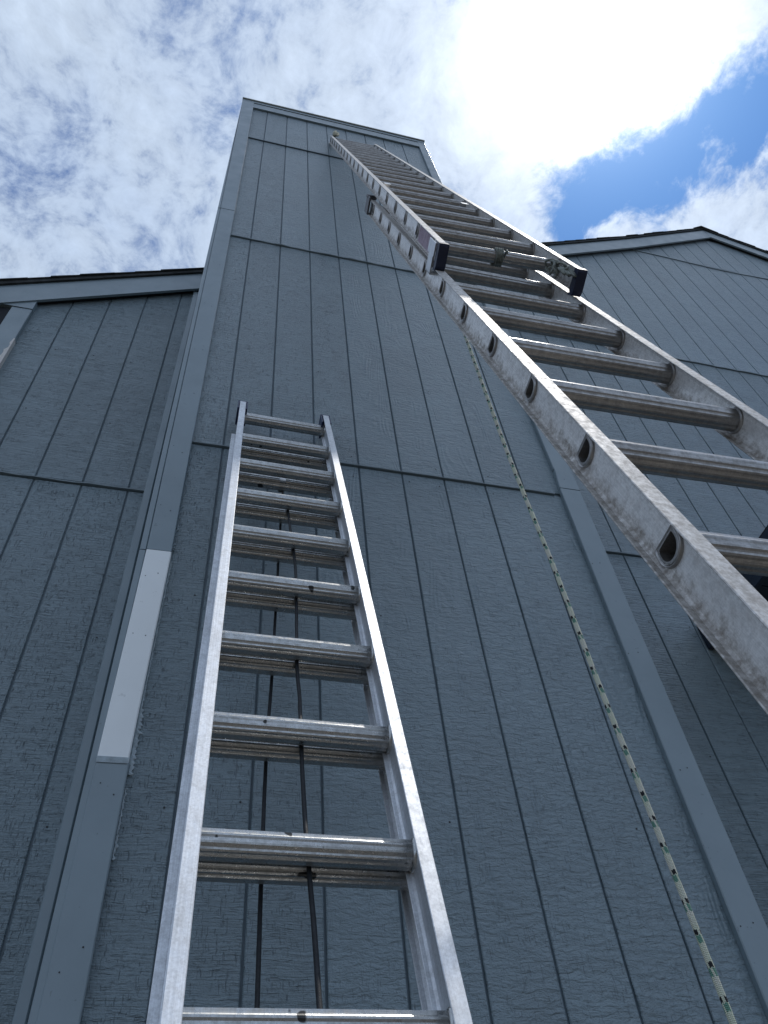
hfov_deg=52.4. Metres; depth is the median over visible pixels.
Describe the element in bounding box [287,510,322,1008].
cord
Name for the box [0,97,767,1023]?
house
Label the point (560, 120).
sky
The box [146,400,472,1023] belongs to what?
extension ladder
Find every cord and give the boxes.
[254,493,283,1007]
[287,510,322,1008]
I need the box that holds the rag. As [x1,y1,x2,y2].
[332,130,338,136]
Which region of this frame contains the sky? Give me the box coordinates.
[0,0,767,277]
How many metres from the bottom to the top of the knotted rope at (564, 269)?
0.215 m
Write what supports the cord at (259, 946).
hanging from the extension ladder at (402, 860)
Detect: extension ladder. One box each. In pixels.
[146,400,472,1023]
[330,135,767,714]
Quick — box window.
[0,301,36,368]
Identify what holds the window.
in the house
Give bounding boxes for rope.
[463,334,736,1023]
[544,258,576,277]
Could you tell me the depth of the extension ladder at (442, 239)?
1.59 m
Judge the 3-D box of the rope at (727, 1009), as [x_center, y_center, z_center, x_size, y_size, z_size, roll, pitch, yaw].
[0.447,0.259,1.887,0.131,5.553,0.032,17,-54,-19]
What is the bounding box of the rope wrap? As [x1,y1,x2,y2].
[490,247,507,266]

